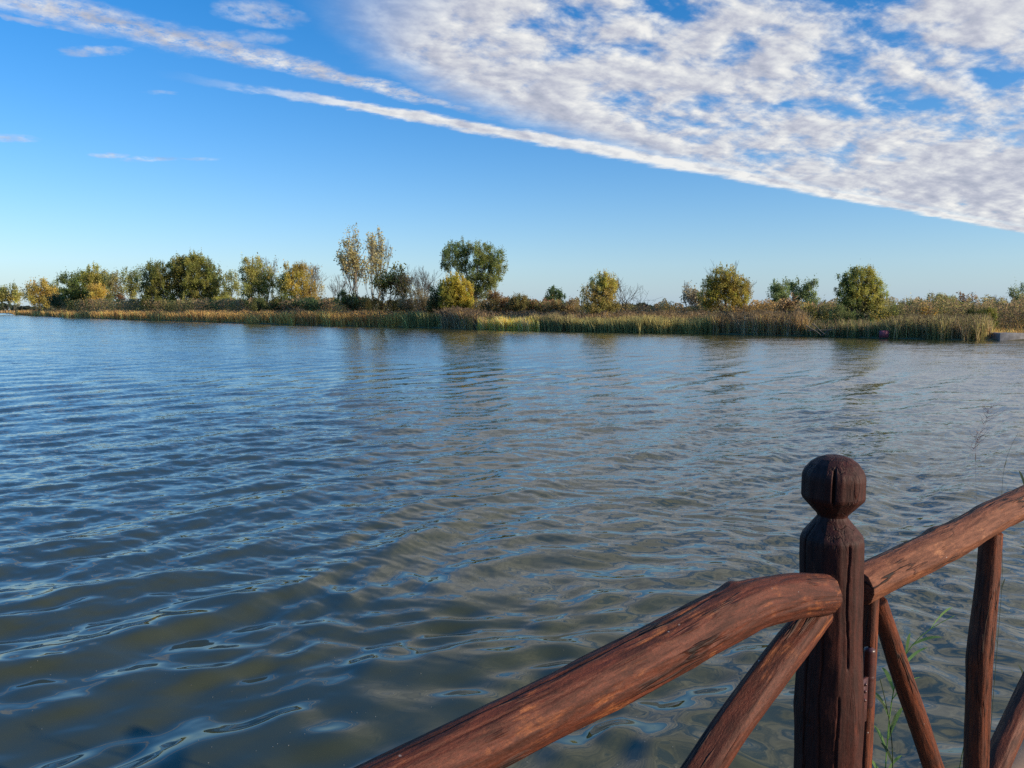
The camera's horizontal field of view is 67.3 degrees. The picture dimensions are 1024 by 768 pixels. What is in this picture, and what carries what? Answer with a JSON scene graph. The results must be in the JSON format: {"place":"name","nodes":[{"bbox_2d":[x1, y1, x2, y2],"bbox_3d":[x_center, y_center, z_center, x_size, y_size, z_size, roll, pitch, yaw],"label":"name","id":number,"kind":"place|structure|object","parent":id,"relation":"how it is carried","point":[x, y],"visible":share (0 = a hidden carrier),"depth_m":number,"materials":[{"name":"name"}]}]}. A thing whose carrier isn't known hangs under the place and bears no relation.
{"place":"outdoors","nodes":[
{"label":"outdoors","id":0,"kind":"place"},
{"bbox_2d":[0,313,1023,767],"bbox_3d":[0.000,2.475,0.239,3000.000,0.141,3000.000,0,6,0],"label":"water","id":1,"kind":"structure","parent":0,"point":[378,513],"depth_m":9.27,"materials":[{"name":"blue liquid"}]},
{"bbox_2d":[805,323,832,335],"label":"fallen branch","id":2,"kind":"object","parent":1,"relation":"on","point":[818,329],"visible":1,"depth_m":70.17,"materials":[{"name":"brown wood"}]},
{"bbox_2d":[875,679,895,767],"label":"reed plant","id":3,"kind":"object","parent":1,"relation":"in","point":[884,746],"visible":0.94,"depth_m":2.62,"materials":[{"name":"green plant"}]},
{"bbox_2d":[872,607,953,767],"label":"reed plant","id":4,"kind":"object","parent":1,"relation":"in","point":[888,676],"visible":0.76,"depth_m":2.75,"materials":[{"name":"green plant"}]},
{"bbox_2d":[965,404,1007,565],"bbox_3d":[2.994,1.190,4.939,0.295,2.182,0.131,0,6,0],"label":"reed plant","id":5,"kind":"object","parent":1,"relation":"in","point":[980,437],"visible":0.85,"depth_m":4.85,"materials":[{"name":"green plant"}]},
{"bbox_2d":[990,437,1015,734],"bbox_3d":[2.752,1.300,4.353,0.090,2.074,0.020,0,6,0],"label":"reed plant","id":6,"kind":"object","parent":1,"relation":"in","point":[999,615],"visible":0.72,"depth_m":4.35,"materials":[{"name":"green plant"}]},
{"bbox_2d":[1018,471,1023,673],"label":"reed plant","id":7,"kind":"object","parent":1,"relation":"in","point":[1022,478],"visible":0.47,"depth_m":3.96,"materials":[{"name":"green plant"}]},
{"bbox_2d":[0,0,1023,309],"label":"sky","id":8,"kind":"structure","parent":0,"point":[654,144],"materials":[{"name":"blue"}]},
{"bbox_2d":[4,310,1023,340],"bbox_3d":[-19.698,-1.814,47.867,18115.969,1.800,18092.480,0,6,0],"label":"ground","id":9,"kind":"structure","parent":0,"point":[569,331],"depth_m":104.50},
{"bbox_2d":[0,281,21,313],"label":"tree","id":10,"kind":"object","parent":9,"relation":"on","point":[13,292],"visible":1,"depth_m":415.84,"materials":[{"name":"green plant"}]},
{"bbox_2d":[0,309,36,314],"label":"reed bed","id":11,"kind":"object","parent":9,"relation":"on","point":[3,311],"visible":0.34,"depth_m":487.32,"materials":[{"name":"beige plant"}]},
{"bbox_2d":[20,275,59,310],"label":"orange tree","id":12,"kind":"object","parent":9,"relation":"on","point":[40,298],"visible":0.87,"depth_m":356.05,"materials":[{"name":"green plant"}]},
{"bbox_2d":[48,276,63,309],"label":"olive tree","id":13,"kind":"object","parent":9,"relation":"on","point":[56,284],"visible":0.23,"depth_m":386.78,"materials":[{"name":"green plant"}]},
{"bbox_2d":[46,291,69,309],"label":"dark bush","id":14,"kind":"object","parent":9,"relation":"on","point":[54,302],"visible":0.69,"depth_m":296.48,"materials":[{"name":"green plant"}]},
{"bbox_2d":[54,262,116,309],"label":"green tree","id":15,"kind":"object","parent":9,"relation":"on","point":[73,290],"visible":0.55,"depth_m":286.06,"materials":[{"name":"green plant"}]},
{"bbox_2d":[82,281,111,306],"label":"golden bush","id":16,"kind":"object","parent":9,"relation":"on","point":[99,291],"visible":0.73,"depth_m":266.94,"materials":[{"name":"yellow plant"}]},
{"bbox_2d":[102,267,128,306],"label":"grey tree","id":17,"kind":"object","parent":9,"relation":"on","point":[110,284],"visible":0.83,"depth_m":276.01,"materials":[{"name":"green plant"}]},
{"bbox_2d":[117,265,142,306],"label":"slender tree","id":18,"kind":"object","parent":9,"relation":"on","point":[130,284],"visible":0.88,"depth_m":237.19,"materials":[{"name":"green plant"}]},
{"bbox_2d":[13,308,282,323],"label":"reed bed","id":19,"kind":"object","parent":9,"relation":"on","point":[253,317],"visible":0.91,"depth_m":170.16,"materials":[{"name":"green plant"}]},
{"bbox_2d":[133,249,224,310],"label":"willow","id":20,"kind":"object","parent":9,"relation":"on","point":[182,279],"visible":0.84,"depth_m":212.07,"materials":[{"name":"green plant"}]},
{"bbox_2d":[51,296,338,311],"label":"scrub","id":21,"kind":"object","parent":9,"relation":"on","point":[208,304],"visible":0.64,"depth_m":191.52,"materials":[{"name":"green plant"}]},
{"bbox_2d":[215,269,240,298],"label":"pale tree","id":22,"kind":"object","parent":9,"relation":"on","point":[235,285],"visible":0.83,"depth_m":208.30,"materials":[{"name":"green plant"}]},
{"bbox_2d":[213,294,244,307],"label":"yellow bush","id":23,"kind":"object","parent":9,"relation":"on","point":[218,297],"visible":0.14,"depth_m":199.05,"materials":[{"name":"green plant"}]},
{"bbox_2d":[236,252,278,309],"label":"yellow green tree","id":24,"kind":"object","parent":9,"relation":"on","point":[248,272],"visible":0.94,"depth_m":165.82,"materials":[{"name":"green plant"}]},
{"bbox_2d":[244,292,288,311],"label":"dark bush","id":25,"kind":"object","parent":9,"relation":"on","point":[259,303],"visible":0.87,"depth_m":152.98,"materials":[{"name":"green plant"}]},
{"bbox_2d":[253,252,280,298],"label":"birch","id":26,"kind":"object","parent":9,"relation":"on","point":[272,268],"visible":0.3,"depth_m":175.02,"materials":[{"name":"green plant"}]},
{"bbox_2d":[272,259,325,300],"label":"golden tree","id":27,"kind":"object","parent":9,"relation":"on","point":[297,281],"visible":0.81,"depth_m":162.80,"materials":[{"name":"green plant"}]},
{"bbox_2d":[289,293,330,309],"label":"dark bush","id":28,"kind":"object","parent":9,"relation":"on","point":[306,301],"visible":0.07,"depth_m":151.57,"materials":[{"name":"green plant"}]},
{"bbox_2d":[304,264,330,295],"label":"birch","id":29,"kind":"object","parent":9,"relation":"on","point":[315,267],"visible":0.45,"depth_m":170.31,"materials":[{"name":"green plant"}]},
{"bbox_2d":[327,275,348,299],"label":"thin tree","id":30,"kind":"object","parent":9,"relation":"on","point":[334,289],"visible":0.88,"depth_m":147.93,"materials":[{"name":"grey plant"}]},
{"bbox_2d":[277,308,407,326],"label":"reed bed","id":31,"kind":"object","parent":9,"relation":"on","point":[300,316],"visible":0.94,"depth_m":118.78,"materials":[{"name":"green plant"}]},
{"bbox_2d":[331,289,364,313],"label":"dark bush","id":32,"kind":"object","parent":9,"relation":"on","point":[349,301],"visible":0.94,"depth_m":126.86,"materials":[{"name":"green plant"}]},
{"bbox_2d":[333,222,378,307],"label":"poplar","id":33,"kind":"object","parent":9,"relation":"on","point":[345,264],"visible":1,"depth_m":126.60,"materials":[{"name":"green plant"}]},
{"bbox_2d":[359,225,395,308],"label":"poplar","id":34,"kind":"object","parent":9,"relation":"on","point":[377,250],"visible":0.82,"depth_m":128.69,"materials":[{"name":"green plant"}]},
{"bbox_2d":[358,291,408,311],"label":"dark bush","id":35,"kind":"object","parent":9,"relation":"on","point":[371,303],"visible":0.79,"depth_m":120.77,"materials":[{"name":"green plant"}]},
{"bbox_2d":[366,256,413,311],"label":"olive tree","id":36,"kind":"object","parent":9,"relation":"on","point":[390,281],"visible":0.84,"depth_m":121.55,"materials":[{"name":"green plant"}]},
{"bbox_2d":[0,301,819,310],"bbox_3d":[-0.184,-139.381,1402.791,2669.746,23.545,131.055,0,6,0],"label":"distant wood","id":37,"kind":"object","parent":9,"relation":"on","point":[11,306],"visible":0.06,"depth_m":1359.48,"materials":[{"name":"green plant"}]},
{"bbox_2d":[398,286,429,312],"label":"grey bush","id":38,"kind":"object","parent":9,"relation":"on","point":[420,298],"visible":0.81,"depth_m":111.25,"materials":[{"name":"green plant"}]},
{"bbox_2d":[395,266,437,312],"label":"bare tree","id":39,"kind":"object","parent":9,"relation":"on","point":[411,279],"visible":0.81,"depth_m":115.99,"materials":[{"name":"grey plant"}]},
{"bbox_2d":[399,308,441,327],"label":"reed bed","id":40,"kind":"object","parent":9,"relation":"on","point":[417,319],"visible":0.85,"depth_m":107.34,"materials":[{"name":"green plant"}]},
{"bbox_2d":[424,283,443,315],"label":"dark bush","id":41,"kind":"object","parent":9,"relation":"on","point":[433,298],"visible":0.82,"depth_m":106.89,"materials":[{"name":"green plant"}]},
{"bbox_2d":[436,270,474,308],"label":"golden bush","id":42,"kind":"object","parent":9,"relation":"on","point":[453,291],"visible":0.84,"depth_m":105.47,"materials":[{"name":"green plant"}]},
{"bbox_2d":[332,295,579,315],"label":"scrub","id":43,"kind":"object","parent":9,"relation":"on","point":[543,302],"visible":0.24,"depth_m":106.59,"materials":[{"name":"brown plant"}]},
{"bbox_2d":[433,305,487,328],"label":"reed bed","id":44,"kind":"object","parent":9,"relation":"on","point":[458,317],"visible":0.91,"depth_m":101.14,"materials":[{"name":"green plant"}]},
{"bbox_2d":[439,236,507,304],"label":"green tree","id":45,"kind":"object","parent":9,"relation":"on","point":[481,259],"visible":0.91,"depth_m":116.41,"materials":[{"name":"green plant"}]},
{"bbox_2d":[476,289,511,312],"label":"red bush","id":46,"kind":"object","parent":9,"relation":"on","point":[494,298],"visible":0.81,"depth_m":103.41,"materials":[{"name":"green plant"}]},
{"bbox_2d":[474,315,541,330],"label":"reed bed","id":47,"kind":"object","parent":9,"relation":"on","point":[511,323],"visible":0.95,"depth_m":93.66,"materials":[{"name":"green plant"}]},
{"bbox_2d":[502,291,543,312],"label":"brown bush","id":48,"kind":"object","parent":9,"relation":"on","point":[515,304],"visible":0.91,"depth_m":101.15,"materials":[{"name":"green plant"}]},
{"bbox_2d":[531,312,575,331],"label":"reed bed","id":49,"kind":"object","parent":9,"relation":"on","point":[555,322],"visible":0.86,"depth_m":90.07,"materials":[{"name":"green plant"}]},
{"bbox_2d":[543,285,565,305],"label":"small broadleaf tree","id":50,"kind":"object","parent":9,"relation":"on","point":[557,293],"visible":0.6,"depth_m":110.92,"materials":[{"name":"green plant"}]},
{"bbox_2d":[541,295,578,312],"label":"rusty bush","id":51,"kind":"object","parent":9,"relation":"on","point":[552,304],"visible":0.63,"depth_m":99.33,"materials":[{"name":"brown plant"}]},
{"bbox_2d":[479,309,645,320],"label":"reed bed","id":52,"kind":"object","parent":9,"relation":"on","point":[520,314],"visible":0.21,"depth_m":94.13,"materials":[{"name":"plant"}]},
{"bbox_2d":[567,316,615,332],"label":"reed bed","id":53,"kind":"object","parent":9,"relation":"on","point":[596,324],"visible":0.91,"depth_m":86.56,"materials":[{"name":"green plant"}]},
{"bbox_2d":[577,269,621,314],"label":"yellow tree","id":54,"kind":"object","parent":9,"relation":"on","point":[605,282],"visible":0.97,"depth_m":91.98,"materials":[{"name":"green plant"}]},
{"bbox_2d":[589,278,653,315],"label":"bare tree","id":55,"kind":"object","parent":9,"relation":"on","point":[623,296],"visible":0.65,"depth_m":93.85,"materials":[{"name":"grey plant"}]},
{"bbox_2d":[604,313,718,333],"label":"reed bed","id":56,"kind":"object","parent":9,"relation":"on","point":[652,324],"visible":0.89,"depth_m":81.90,"materials":[{"name":"green plant"}]},
{"bbox_2d":[622,309,721,323],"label":"reed bed","id":57,"kind":"object","parent":9,"relation":"on","point":[670,313],"visible":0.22,"depth_m":85.82,"materials":[{"name":"plant"}]},
{"bbox_2d":[679,280,708,311],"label":"pale tree","id":58,"kind":"object","parent":9,"relation":"on","point":[691,296],"visible":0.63,"depth_m":97.25,"materials":[{"name":"grey plant"}]},
{"bbox_2d":[576,298,832,318],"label":"scrub","id":59,"kind":"object","parent":9,"relation":"on","point":[757,305],"visible":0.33,"depth_m":89.77,"materials":[{"name":"green plant"}]},
{"bbox_2d":[695,261,756,312],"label":"golden tree","id":60,"kind":"object","parent":9,"relation":"on","point":[733,289],"visible":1,"depth_m":88.75,"materials":[{"name":"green plant"}]},
{"bbox_2d":[702,307,814,335],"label":"reed bed","id":61,"kind":"object","parent":9,"relation":"on","point":[757,322],"visible":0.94,"depth_m":75.85,"materials":[{"name":"plant"}]},
{"bbox_2d":[766,276,791,309],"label":"sage tree","id":62,"kind":"object","parent":9,"relation":"on","point":[777,291],"visible":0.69,"depth_m":96.78,"materials":[{"name":"green plant"}]},
{"bbox_2d":[776,292,799,312],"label":"bush","id":63,"kind":"object","parent":9,"relation":"on","point":[786,304],"visible":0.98,"depth_m":83.27,"materials":[{"name":"brown plant"}]},
{"bbox_2d":[787,275,803,310],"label":"sage tree","id":64,"kind":"object","parent":9,"relation":"on","point":[796,288],"visible":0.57,"depth_m":98.63,"materials":[{"name":"green plant"}]},
{"bbox_2d":[799,273,822,307],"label":"sage tree","id":65,"kind":"object","parent":9,"relation":"on","point":[809,295],"visible":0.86,"depth_m":97.94,"materials":[{"name":"green plant"}]},
{"bbox_2d":[800,299,835,321],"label":"olive bush","id":66,"kind":"object","parent":9,"relation":"on","point":[814,314],"visible":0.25,"depth_m":81.23,"materials":[{"name":"green plant"}]},
{"bbox_2d":[829,302,866,324],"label":"green bush","id":67,"kind":"object","parent":9,"relation":"on","point":[837,310],"visible":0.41,"depth_m":73.20,"materials":[{"name":"green plant"}]},
{"bbox_2d":[801,317,895,337],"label":"reed bed","id":68,"kind":"object","parent":9,"relation":"on","point":[859,328],"visible":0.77,"depth_m":70.39,"materials":[{"name":"green plant"}]},
{"bbox_2d":[833,263,889,319],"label":"olive tree","id":69,"kind":"object","parent":9,"relation":"on","point":[853,289],"visible":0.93,"depth_m":75.10,"materials":[{"name":"green plant"}]},
{"bbox_2d":[865,301,901,324],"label":"golden bush","id":70,"kind":"object","parent":9,"relation":"on","point":[882,314],"visible":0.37,"depth_m":72.08,"materials":[{"name":"green plant"}]},
{"bbox_2d":[879,330,888,338],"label":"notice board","id":71,"kind":"object","parent":9,"relation":"on","point":[883,333],"visible":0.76,"depth_m":66.20,"materials":[{"name":"red"}]},
{"bbox_2d":[902,295,920,311],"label":"olive bush","id":72,"kind":"object","parent":9,"relation":"on","point":[910,301],"visible":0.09,"depth_m":85.99,"materials":[{"name":"green plant"}]},
{"bbox_2d":[819,293,1023,330],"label":"scrub","id":73,"kind":"object","parent":9,"relation":"on","point":[1001,308],"visible":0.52,"depth_m":73.05,"materials":[{"name":"green plant"}]},
{"bbox_2d":[919,299,938,318],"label":"orange bush","id":74,"kind":"object","parent":9,"relation":"on","point":[925,313],"visible":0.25,"depth_m":73.53,"materials":[{"name":"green plant"}]},
{"bbox_2d":[883,312,1003,340],"bbox_3d":[37.156,-5.064,66.539,9.588,2.436,8.464,3,6,28],"label":"reed bed","id":75,"kind":"object","parent":9,"relation":"on","point":[939,327],"visible":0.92,"depth_m":64.42,"materials":[{"name":"green plant"}]},
{"bbox_2d":[924,292,962,314],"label":"green bush","id":76,"kind":"object","parent":9,"relation":"on","point":[937,295],"visible":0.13,"depth_m":79.19,"materials":[{"name":"green plant"}]},
{"bbox_2d":[952,291,982,312],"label":"bare bush","id":77,"kind":"object","parent":9,"relation":"on","point":[964,299],"visible":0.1,"depth_m":81.55,"materials":[{"name":"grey plant"}]},
{"bbox_2d":[966,301,1000,330],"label":"ivy bush","id":78,"kind":"object","parent":9,"relation":"on","point":[984,311],"visible":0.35,"depth_m":68.56,"materials":[{"name":"green plant"}]},
{"bbox_2d":[990,332,1023,340],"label":"concrete quay","id":79,"kind":"structure","parent":9,"relation":"on","point":[1004,336],"depth_m":62.45,"materials":[{"name":"grey concrete"}]},
{"bbox_2d":[991,327,1023,332],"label":"weed patch","id":80,"kind":"object","parent":9,"relation":"on","point":[1001,330],"visible":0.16,"depth_m":65.16,"materials":[{"name":"beige plant"}]},
{"bbox_2d":[991,296,1023,326],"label":"brown bush","id":81,"kind":"object","parent":9,"relation":"on","point":[1009,310],"visible":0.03,"depth_m":82.84,"materials":[{"name":"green plant"}]},
{"bbox_2d":[997,317,1023,330],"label":"reed bed","id":82,"kind":"object","parent":9,"relation":"on","point":[1012,326],"visible":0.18,"depth_m":72.75,"materials":[{"name":"green plant"}]},
{"bbox_2d":[1007,285,1023,300],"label":"slim tree","id":83,"kind":"object","parent":9,"relation":"on","point":[1011,294],"visible":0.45,"depth_m":91.29,"materials":[{"name":"green plant"}]},
{"bbox_2d":[1011,739,1023,767],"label":"deck","id":84,"kind":"structure","parent":9,"relation":"on","point":[1018,762],"depth_m":2.76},
{"bbox_2d":[354,454,866,767],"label":"railing","id":85,"kind":"object","parent":84,"relation":"on","point":[815,603],"visible":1,"depth_m":1.36,"materials":[{"name":"brown wood"}]},
{"bbox_2d":[862,485,1023,767],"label":"wooden railing","id":86,"kind":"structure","parent":85,"relation":"attached to","point":[981,527],"depth_m":2.10,"materials":[{"name":"wood"}]},
{"bbox_2d":[1019,283,1023,296],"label":"slim tree","id":87,"kind":"object","parent":9,"relation":"on","point":[1021,287],"visible":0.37,"depth_m":93.57,"materials":[{"name":"green plant"}]}
]}

